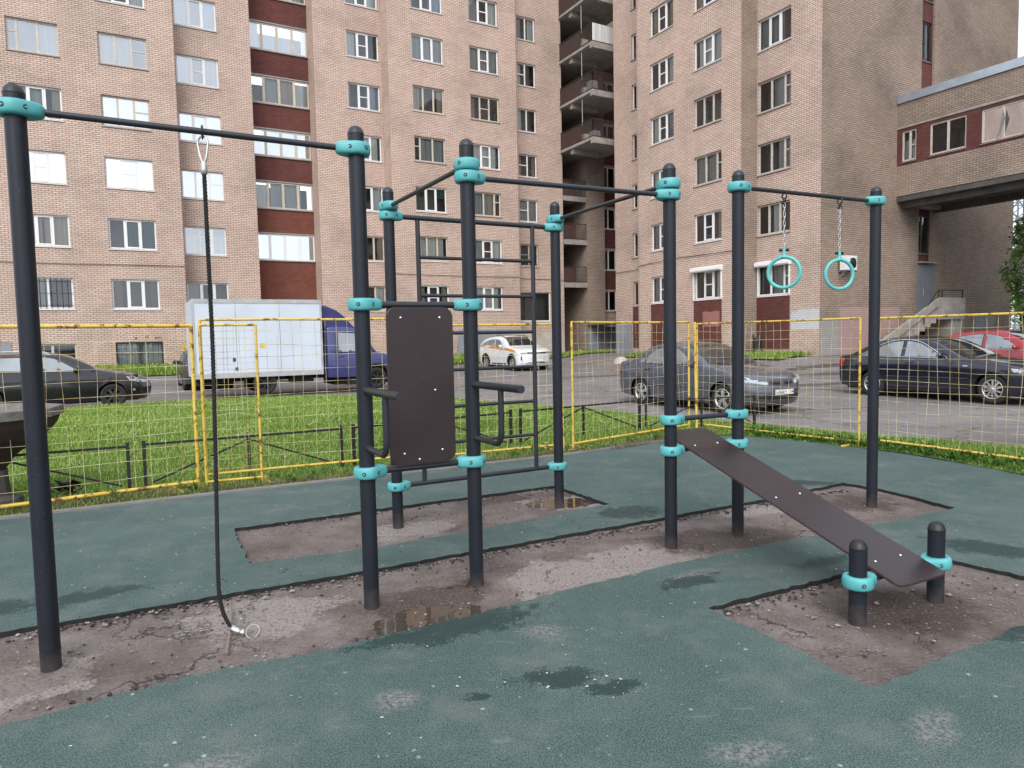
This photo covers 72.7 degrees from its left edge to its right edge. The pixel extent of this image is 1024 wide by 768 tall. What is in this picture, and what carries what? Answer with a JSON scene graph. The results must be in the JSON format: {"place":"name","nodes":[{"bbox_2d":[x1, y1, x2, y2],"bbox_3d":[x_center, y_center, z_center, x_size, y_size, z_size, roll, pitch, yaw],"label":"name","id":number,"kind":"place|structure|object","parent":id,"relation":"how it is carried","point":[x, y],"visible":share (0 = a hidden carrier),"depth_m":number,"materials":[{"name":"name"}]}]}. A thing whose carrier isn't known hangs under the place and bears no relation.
{"place":"outdoors","nodes":[
{"label":"outdoors","id":0,"kind":"place"},
{"bbox_2d":[94,348,812,375],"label":"verge grass","id":1,"kind":"structure","parent":0,"point":[763,354],"depth_m":30.75,"materials":[{"name":"green plant"}]},
{"bbox_2d":[0,435,1023,767],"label":"rubber pavement","id":2,"kind":"structure","parent":0,"point":[650,643],"depth_m":3.51,"materials":[{"name":"teal rubber"}]},
{"bbox_2d":[0,483,1023,725],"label":"dirt ground","id":3,"kind":"structure","parent":0,"point":[203,650],"depth_m":4.28,"materials":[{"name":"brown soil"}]},
{"bbox_2d":[373,605,481,635],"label":"puddle","id":4,"kind":"object","parent":3,"relation":"on","point":[391,624],"visible":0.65,"depth_m":4.17,"materials":[{"name":"brown liquid"}]},
{"bbox_2d":[0,83,952,672],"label":"workout station","id":5,"kind":"object","parent":3,"relation":"on","point":[418,409],"visible":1,"depth_m":4.43,"materials":[{"name":"dark painted metal"},{"name":"plywood"},{"name":"teal plastic"}]},
{"bbox_2d":[196,125,259,637],"bbox_3d":[-1.578,0.014,3.862,0.231,2.853,0.075,-1,4,5],"label":"climbing rope","id":6,"kind":"object","parent":5,"relation":"hanging from","point":[232,628],"visible":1,"depth_m":3.87,"materials":[{"name":"fabric"}]},
{"bbox_2d":[766,193,801,289],"bbox_3d":[2.286,-1.200,5.849,0.286,0.808,0.051,1,4,27],"label":"gymnastic ring","id":7,"kind":"object","parent":5,"relation":"hanging from","point":[791,258],"visible":1,"depth_m":5.84,"materials":[{"name":"teal plastic"}]},
{"bbox_2d":[824,198,854,290],"bbox_3d":[2.897,-1.235,6.158,0.285,0.813,0.057,-1,4,0],"label":"gymnastic ring","id":8,"kind":"object","parent":5,"relation":"hanging from","point":[839,258],"visible":1,"depth_m":6.16,"materials":[{"name":"teal plastic"}]},
{"bbox_2d":[525,498,594,508],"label":"puddle","id":9,"kind":"object","parent":3,"relation":"on","point":[568,503],"visible":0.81,"depth_m":6.94,"materials":[{"name":"brown liquid"}]},
{"bbox_2d":[0,394,1023,515],"bbox_3d":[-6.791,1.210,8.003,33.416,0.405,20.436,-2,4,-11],"label":"lawn ground","id":10,"kind":"structure","parent":0,"point":[112,461],"depth_m":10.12,"materials":[{"name":"green plant"}]},
{"bbox_2d":[0,403,64,510],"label":"flower urn","id":11,"kind":"object","parent":10,"relation":"on","point":[11,424],"visible":0.7,"depth_m":7.04,"materials":[{"name":"concrete"}]},
{"bbox_2d":[3,442,131,487],"bbox_3d":[-5.291,1.007,7.249,2.318,0.614,0.036,-3,4,-29],"label":"lawn fence","id":12,"kind":"object","parent":10,"relation":"on","point":[126,446],"visible":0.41,"depth_m":7.64,"materials":[{"name":"metal"}]},
{"bbox_2d":[50,477,85,494],"bbox_3d":[-4.894,1.108,7.632,0.420,0.208,0.385,-1,4,0],"label":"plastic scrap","id":13,"kind":"object","parent":10,"relation":"on","point":[66,484],"visible":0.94,"depth_m":7.65,"materials":[{"name":"black plastic"}]},
{"bbox_2d":[0,324,200,508],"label":"fence","id":14,"kind":"object","parent":10,"relation":"on","point":[194,417],"visible":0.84,"depth_m":7.43,"materials":[{"name":"yellow metal"}]},
{"bbox_2d":[197,324,270,485],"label":"gate","id":15,"kind":"structure","parent":10,"relation":"on","point":[262,345],"depth_m":8.05,"materials":[{"name":"yellow metal"}]},
{"bbox_2d":[142,425,343,485],"bbox_3d":[-3.180,0.885,8.430,2.276,0.601,0.036,-3,4,-28],"label":"lawn fence","id":16,"kind":"object","parent":10,"relation":"on","point":[144,444],"visible":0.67,"depth_m":8.40,"materials":[{"name":"black metal"}]},
{"bbox_2d":[198,318,389,480],"bbox_3d":[-2.428,0.158,8.629,2.581,1.947,0.034,-3,4,-25],"label":"fence","id":17,"kind":"object","parent":10,"relation":"on","point":[281,406],"visible":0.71,"depth_m":8.45,"materials":[{"name":"yellow metal"}]},
{"bbox_2d":[0,428,718,515],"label":"dry grass","id":18,"kind":"structure","parent":10,"relation":"on","point":[277,480],"depth_m":7.88,"materials":[{"name":"green plant"}]},
{"bbox_2d":[351,409,512,465],"bbox_3d":[-1.034,0.746,9.696,2.472,0.606,0.036,-4,5,-33],"label":"lawn fence","id":19,"kind":"object","parent":10,"relation":"on","point":[355,427],"visible":0.31,"depth_m":9.87,"materials":[{"name":"black metal"}]},
{"bbox_2d":[453,323,553,454],"bbox_3d":[-0.289,0.106,9.458,2.139,1.854,0.462,-3,4,-31],"label":"fence","id":20,"kind":"object","parent":10,"relation":"on","point":[496,376],"visible":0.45,"depth_m":9.68,"materials":[{"name":"yellow metal"}]},
{"bbox_2d":[519,398,640,444],"bbox_3d":[1.137,0.598,11.087,2.404,0.605,0.036,-3,4,-32],"label":"lawn fence","id":21,"kind":"object","parent":10,"relation":"on","point":[583,407],"visible":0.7,"depth_m":11.08,"materials":[{"name":"black metal"}]},
{"bbox_2d":[570,321,689,448],"bbox_3d":[1.950,-0.054,11.026,2.925,1.876,0.460,-4,5,-41],"label":"fence","id":22,"kind":"object","parent":10,"relation":"on","point":[604,379],"visible":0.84,"depth_m":10.74,"materials":[{"name":"yellow metal"}]},
{"bbox_2d":[693,322,697,427],"bbox_3d":[3.153,-0.131,11.950,0.070,1.861,0.044,0,4,18],"label":"fence post","id":23,"kind":"object","parent":10,"relation":"on","point":[695,377],"visible":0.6,"depth_m":11.93,"materials":[{"name":"yellow metal"}]},
{"bbox_2d":[645,394,755,428],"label":"lawn fence","id":24,"kind":"object","parent":10,"relation":"on","point":[701,401],"visible":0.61,"depth_m":12.02,"materials":[{"name":"black metal"}]},
{"bbox_2d":[696,317,861,446],"bbox_3d":[4.067,-0.077,10.970,0.460,1.844,2.902,-4,5,-35],"label":"fence","id":25,"kind":"object","parent":10,"relation":"on","point":[830,369],"visible":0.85,"depth_m":10.53,"materials":[{"name":"yellow metal"}]},
{"bbox_2d":[878,312,1023,459],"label":"fence","id":26,"kind":"object","parent":10,"relation":"on","point":[937,371],"visible":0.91,"depth_m":8.80,"materials":[{"name":"yellow metal"}]},
{"bbox_2d":[64,329,1023,474],"bbox_3d":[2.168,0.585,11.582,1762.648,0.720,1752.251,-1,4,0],"label":"road","id":27,"kind":"structure","parent":0,"point":[960,420],"depth_m":17.22,"materials":[{"name":"grey asphalt"}]},
{"bbox_2d":[0,351,151,404],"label":"parked car","id":28,"kind":"object","parent":27,"relation":"on","point":[52,363],"visible":0.8,"depth_m":17.49,"materials":[{"name":"paint"}]},
{"bbox_2d":[173,350,233,389],"bbox_3d":[-11.330,-0.576,25.520,1.997,1.434,4.069,-3,4,-24],"label":"parked car","id":29,"kind":"object","parent":27,"relation":"on","point":[184,379],"visible":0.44,"depth_m":24.10,"materials":[{"name":"black paint"}]},
{"bbox_2d":[0,0,564,366],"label":"apartment house","id":30,"kind":"structure","parent":27,"relation":"on","point":[417,91],"depth_m":36.72,"materials":[{"name":"brick"}]},
{"bbox_2d":[4,16,59,57],"bbox_3d":[-20.569,-14.845,29.855,1.950,1.421,0.336,-3,4,-29],"label":"window","id":31,"kind":"structure","parent":30,"relation":"in","point":[36,37],"depth_m":29.95,"materials":[{"name":"glass"}]},
{"bbox_2d":[14,83,63,121],"bbox_3d":[-20.513,-12.122,30.035,1.950,1.421,0.335,-3,4,-29],"label":"window","id":32,"kind":"structure","parent":30,"relation":"in","point":[33,93],"depth_m":30.17,"materials":[{"name":"white plastic"}]},
{"bbox_2d":[29,150,66,184],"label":"window","id":33,"kind":"structure","parent":30,"relation":"in","point":[45,166],"depth_m":30.33,"materials":[{"name":"white glass"}]},
{"bbox_2d":[33,214,71,247],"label":"window","id":34,"kind":"structure","parent":30,"relation":"in","point":[57,230],"depth_m":30.58,"materials":[{"name":"white plastic"}]},
{"bbox_2d":[37,278,75,309],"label":"window","id":35,"kind":"structure","parent":30,"relation":"in","point":[43,283],"depth_m":30.61,"materials":[{"name":"white plastic"}]},
{"bbox_2d":[97,32,148,70],"bbox_3d":[-17.612,-15.014,31.505,2.010,1.421,0.335,-3,4,-29],"label":"window","id":36,"kind":"structure","parent":30,"relation":"in","point":[116,50],"depth_m":31.48,"materials":[{"name":"glass"}]},
{"bbox_2d":[101,95,151,131],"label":"window","id":37,"kind":"structure","parent":30,"relation":"in","point":[111,106],"depth_m":31.67,"materials":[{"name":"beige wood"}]},
{"bbox_2d":[104,157,154,191],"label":"window","id":38,"kind":"structure","parent":30,"relation":"in","point":[129,174],"depth_m":31.85,"materials":[{"name":"white glass"}]},
{"bbox_2d":[108,218,156,250],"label":"window","id":39,"kind":"structure","parent":30,"relation":"in","point":[138,234],"depth_m":32.20,"materials":[{"name":"white plastic"}]},
{"bbox_2d":[111,279,159,308],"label":"window","id":40,"kind":"structure","parent":30,"relation":"in","point":[117,291],"depth_m":32.10,"materials":[{"name":"white plastic"}]},
{"bbox_2d":[115,342,163,365],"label":"window","id":41,"kind":"structure","parent":30,"relation":"in","point":[123,349],"depth_m":32.43,"materials":[{"name":"glass"}]},
{"bbox_2d":[173,0,217,32],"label":"window","id":42,"kind":"structure","parent":30,"relation":"in","point":[181,15],"depth_m":33.87,"materials":[{"name":"white glass"}]},
{"bbox_2d":[175,54,219,89],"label":"window","id":43,"kind":"structure","parent":30,"relation":"in","point":[184,70],"depth_m":33.98,"materials":[{"name":"white plastic"}]},
{"bbox_2d":[178,112,222,145],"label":"window","id":44,"kind":"structure","parent":30,"relation":"in","point":[185,119],"depth_m":34.16,"materials":[{"name":"white glass"}]},
{"bbox_2d":[181,169,224,201],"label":"window","id":45,"kind":"structure","parent":30,"relation":"in","point":[192,184],"depth_m":34.32,"materials":[{"name":"white glass"}]},
{"bbox_2d":[184,226,227,256],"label":"window","id":46,"kind":"structure","parent":30,"relation":"in","point":[193,244],"depth_m":34.60,"materials":[{"name":"white plastic"}]},
{"bbox_2d":[187,282,228,300],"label":"window","id":47,"kind":"structure","parent":30,"relation":"in","point":[192,288],"depth_m":34.56,"materials":[{"name":"white plastic"}]},
{"bbox_2d":[249,20,306,56],"bbox_3d":[-12.484,-18.251,36.897,3.127,1.380,0.190,-3,4,-29],"label":"window","id":48,"kind":"structure","parent":30,"relation":"in","point":[270,43],"depth_m":36.82,"materials":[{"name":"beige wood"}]},
{"bbox_2d":[251,74,308,108],"bbox_3d":[-12.426,-15.528,37.078,3.127,1.380,0.190,-3,4,-29],"label":"window","id":49,"kind":"structure","parent":30,"relation":"in","point":[274,90],"depth_m":37.27,"materials":[{"name":"beige wood"}]},
{"bbox_2d":[254,128,310,159],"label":"window","id":50,"kind":"structure","parent":30,"relation":"in","point":[261,148],"depth_m":37.21,"materials":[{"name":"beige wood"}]},
{"bbox_2d":[256,181,312,210],"bbox_3d":[-12.319,-10.081,37.437,3.127,1.380,0.191,-3,4,-29],"label":"window","id":51,"kind":"structure","parent":30,"relation":"in","point":[283,195],"depth_m":37.38,"materials":[{"name":"beige wood"}]},
{"bbox_2d":[258,233,314,260],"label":"window","id":52,"kind":"structure","parent":30,"relation":"in","point":[271,246],"depth_m":37.57,"materials":[{"name":"white glass"}]},
{"bbox_2d":[346,30,379,61],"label":"window","id":53,"kind":"structure","parent":30,"relation":"in","point":[350,50],"depth_m":37.76,"materials":[{"name":"white plastic"}]},
{"bbox_2d":[347,82,381,112],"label":"window","id":54,"kind":"structure","parent":30,"relation":"in","point":[372,92],"depth_m":38.29,"materials":[{"name":"white plastic"}]},
{"bbox_2d":[364,136,380,162],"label":"window","id":55,"kind":"structure","parent":30,"relation":"in","point":[372,141],"depth_m":38.58,"materials":[{"name":"white plastic"}]},
{"bbox_2d":[366,186,381,212],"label":"window","id":56,"kind":"structure","parent":30,"relation":"in","point":[375,192],"depth_m":38.78,"materials":[{"name":"white plastic"}]},
{"bbox_2d":[367,236,383,261],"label":"window","id":57,"kind":"structure","parent":30,"relation":"in","point":[380,240],"depth_m":39.01,"materials":[{"name":"beige plastic"}]},
{"bbox_2d":[410,0,441,14],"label":"window","id":58,"kind":"structure","parent":30,"relation":"in","point":[433,5],"depth_m":38.71,"materials":[{"name":"white plastic"}]},
{"bbox_2d":[411,34,443,65],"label":"window","id":59,"kind":"structure","parent":30,"relation":"in","point":[423,48],"depth_m":38.64,"materials":[{"name":"white glass"}]},
{"bbox_2d":[412,85,445,115],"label":"window","id":60,"kind":"structure","parent":30,"relation":"in","point":[439,93],"depth_m":38.78,"materials":[{"name":"white plastic"}]},
{"bbox_2d":[414,136,446,164],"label":"window","id":61,"kind":"structure","parent":30,"relation":"in","point":[430,149],"depth_m":39.04,"materials":[{"name":"glass"}]},
{"bbox_2d":[415,186,447,213],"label":"window","id":62,"kind":"structure","parent":30,"relation":"in","point":[439,193],"depth_m":39.22,"materials":[{"name":"white plastic"}]},
{"bbox_2d":[420,236,449,262],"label":"window","id":63,"kind":"structure","parent":30,"relation":"in","point":[429,246],"depth_m":39.37,"materials":[{"name":"beige wood"}]},
{"bbox_2d":[421,285,450,310],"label":"window","id":64,"kind":"structure","parent":30,"relation":"in","point":[444,289],"depth_m":39.52,"materials":[{"name":"white plastic"}]},
{"bbox_2d":[468,0,498,27],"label":"window","id":65,"kind":"structure","parent":30,"relation":"in","point":[473,5],"depth_m":40.12,"materials":[{"name":"white plastic"}]},
{"bbox_2d":[469,46,499,75],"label":"window","id":66,"kind":"structure","parent":30,"relation":"in","point":[482,60],"depth_m":40.35,"materials":[{"name":"white plastic"}]},
{"bbox_2d":[470,95,500,123],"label":"window","id":67,"kind":"structure","parent":30,"relation":"in","point":[471,96],"depth_m":40.30,"materials":[{"name":"white plastic"}]},
{"bbox_2d":[473,144,499,170],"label":"window","id":68,"kind":"structure","parent":30,"relation":"in","point":[485,154],"depth_m":40.73,"materials":[{"name":"white plastic"}]},
{"bbox_2d":[475,192,500,217],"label":"window","id":69,"kind":"structure","parent":30,"relation":"in","point":[484,202],"depth_m":40.92,"materials":[{"name":"beige wood"}]},
{"bbox_2d":[476,239,502,264],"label":"window","id":70,"kind":"structure","parent":30,"relation":"in","point":[495,251],"depth_m":41.05,"materials":[{"name":"white plastic"}]},
{"bbox_2d":[477,287,503,310],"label":"window","id":71,"kind":"structure","parent":30,"relation":"in","point":[489,304],"depth_m":41.28,"materials":[{"name":"white plastic"}]},
{"bbox_2d":[516,16,534,42],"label":"window","id":72,"kind":"structure","parent":30,"relation":"in","point":[530,23],"depth_m":42.61,"materials":[{"name":"white plastic"}]},
{"bbox_2d":[518,154,536,178],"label":"window","id":73,"kind":"structure","parent":30,"relation":"in","point":[533,158],"depth_m":43.05,"materials":[{"name":"white plastic"}]},
{"bbox_2d":[519,199,538,223],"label":"window","id":74,"kind":"structure","parent":30,"relation":"in","point":[528,208],"depth_m":43.25,"materials":[{"name":"white plastic"}]},
{"bbox_2d":[185,299,387,393],"bbox_3d":[-6.834,-1.223,22.475,6.484,2.853,2.310,-3,4,-29],"label":"box lorry","id":75,"kind":"object","parent":27,"relation":"on","point":[196,310],"visible":0.66,"depth_m":21.18,"materials":[{"name":"blue paint"}]},
{"bbox_2d":[338,332,354,351],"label":"window","id":76,"kind":"structure","parent":75,"relation":"in","point":[346,346],"depth_m":22.24,"materials":[{"name":"white glass"}]},
{"bbox_2d":[0,439,663,519],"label":"kerb","id":77,"kind":"structure","parent":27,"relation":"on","point":[20,515],"depth_m":7.72,"materials":[{"name":"concrete"}]},
{"bbox_2d":[480,335,549,370],"bbox_3d":[0.117,-1.556,34.157,2.180,1.682,4.564,-3,4,-29],"label":"parked car","id":78,"kind":"object","parent":27,"relation":"on","point":[520,350],"visible":0.88,"depth_m":33.28,"materials":[{"name":"white paint"}]},
{"bbox_2d":[620,341,798,412],"bbox_3d":[4.405,-0.241,16.030,2.038,1.488,4.547,-3,4,-29],"label":"parked car","id":79,"kind":"object","parent":27,"relation":"on","point":[632,376],"visible":0.71,"depth_m":15.10,"materials":[{"name":"grey paint"}]},
{"bbox_2d":[558,0,1018,355],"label":"apartment house","id":80,"kind":"structure","parent":27,"relation":"on","point":[707,98],"depth_m":32.67,"materials":[{"name":"brick"}]},
{"bbox_2d":[598,329,612,349],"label":"entrance door","id":81,"kind":"structure","parent":80,"relation":"in","point":[608,333],"depth_m":46.24,"materials":[{"name":"metal"}]},
{"bbox_2d":[652,223,662,251],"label":"window","id":82,"kind":"structure","parent":80,"relation":"in","point":[658,227],"depth_m":36.56,"materials":[{"name":"white plastic"}]},
{"bbox_2d":[653,276,663,303],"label":"window","id":83,"kind":"structure","parent":80,"relation":"in","point":[658,285],"depth_m":36.76,"materials":[{"name":"white plastic"}]},
{"bbox_2d":[649,0,672,38],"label":"window","id":84,"kind":"structure","parent":80,"relation":"in","point":[656,11],"depth_m":35.47,"materials":[{"name":"white plastic"}]},
{"bbox_2d":[649,110,673,146],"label":"window","id":85,"kind":"structure","parent":80,"relation":"in","point":[657,135],"depth_m":35.78,"materials":[{"name":"white plastic"}]},
{"bbox_2d":[649,54,673,93],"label":"window","id":86,"kind":"structure","parent":80,"relation":"in","point":[671,57],"depth_m":35.24,"materials":[{"name":"white plastic"}]},
{"bbox_2d":[692,90,721,130],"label":"window","id":87,"kind":"structure","parent":80,"relation":"in","point":[713,94],"depth_m":33.06,"materials":[{"name":"paint"}]},
{"bbox_2d":[692,29,721,72],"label":"window","id":88,"kind":"structure","parent":80,"relation":"in","point":[711,45],"depth_m":32.77,"materials":[{"name":"white plastic"}]},
{"bbox_2d":[693,210,721,244],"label":"window","id":89,"kind":"structure","parent":80,"relation":"in","point":[720,211],"depth_m":33.02,"materials":[{"name":"white plastic"}]},
{"bbox_2d":[693,150,721,187],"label":"window","id":90,"kind":"structure","parent":80,"relation":"in","point":[707,166],"depth_m":33.20,"materials":[{"name":"paint"}]},
{"bbox_2d":[694,270,721,300],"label":"window","id":91,"kind":"structure","parent":80,"relation":"in","point":[718,271],"depth_m":33.21,"materials":[{"name":"white plastic"}]},
{"bbox_2d":[756,264,789,297],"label":"window","id":92,"kind":"structure","parent":80,"relation":"in","point":[780,271],"depth_m":31.26,"materials":[{"name":"white plastic"}]},
{"bbox_2d":[756,200,790,237],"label":"window","id":93,"kind":"structure","parent":80,"relation":"in","point":[778,207],"depth_m":31.26,"materials":[{"name":"paint"}]},
{"bbox_2d":[756,71,790,115],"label":"window","id":94,"kind":"structure","parent":80,"relation":"in","point":[782,82],"depth_m":30.71,"materials":[{"name":"paint"}]},
{"bbox_2d":[757,136,790,176],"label":"window","id":95,"kind":"structure","parent":80,"relation":"in","point":[784,143],"depth_m":30.79,"materials":[{"name":"paint"}]},
{"bbox_2d":[757,6,791,53],"bbox_3d":[11.593,-15.545,30.594,0.335,1.421,1.880,-3,4,-29],"label":"window","id":96,"kind":"structure","parent":80,"relation":"in","point":[773,27],"depth_m":30.81,"materials":[{"name":"white plastic"}]},
{"bbox_2d":[838,255,856,278],"bbox_3d":[14.288,-4.967,29.642,0.775,0.951,0.460,-3,4,-29],"label":"air conditioner","id":97,"kind":"object","parent":80,"relation":"attached to","point":[851,259],"visible":0.82,"depth_m":29.43,"materials":[{"name":"white plastic"}]},
{"bbox_2d":[917,264,934,312],"bbox_3d":[19.517,-4.439,32.782,1.300,2.330,0.135,-3,4,-29],"label":"door","id":98,"kind":"structure","parent":80,"relation":"in","point":[925,273],"depth_m":32.72,"materials":[{"name":"metal"}]},
{"bbox_2d":[896,56,1023,212],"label":"covered bridge","id":99,"kind":"structure","parent":80,"relation":"attached to","point":[947,132],"depth_m":29.07,"materials":[{"name":"brick"}]},
{"bbox_2d":[900,128,916,163],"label":"window","id":100,"kind":"structure","parent":99,"relation":"in","point":[909,147],"depth_m":30.88,"materials":[{"name":"paint"}]},
{"bbox_2d":[929,114,966,156],"bbox_3d":[18.405,-10.460,29.392,0.160,1.398,1.580,-3,4,-29],"label":"window","id":101,"kind":"structure","parent":99,"relation":"in","point":[948,121],"depth_m":29.41,"materials":[{"name":"paint"}]},
{"bbox_2d":[980,99,1023,144],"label":"window","id":102,"kind":"structure","parent":99,"relation":"in","point":[1013,125],"depth_m":27.55,"materials":[{"name":"glass"}]},
{"bbox_2d":[880,289,965,340],"bbox_3d":[17.914,-2.658,31.285,6.370,3.159,1.284,-3,4,-29],"label":"entrance stair","id":103,"kind":"object","parent":27,"relation":"on","point":[941,305],"visible":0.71,"depth_m":31.41,"materials":[{"name":"grey concrete"}]},
{"bbox_2d":[839,335,1023,403],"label":"parked car","id":104,"kind":"object","parent":27,"relation":"on","point":[945,361],"visible":0.86,"depth_m":16.11,"materials":[{"name":"black paint"}]},
{"bbox_2d":[947,329,1023,357],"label":"parked car","id":105,"kind":"object","parent":27,"relation":"on","point":[1002,348],"visible":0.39,"depth_m":20.43,"materials":[{"name":"red paint"}]},
{"bbox_2d":[998,213,1023,330],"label":"flowering tree","id":106,"kind":"object","parent":27,"relation":"on","point":[1013,269],"visible":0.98,"depth_m":32.18,"materials":[{"name":"green plant"}]},
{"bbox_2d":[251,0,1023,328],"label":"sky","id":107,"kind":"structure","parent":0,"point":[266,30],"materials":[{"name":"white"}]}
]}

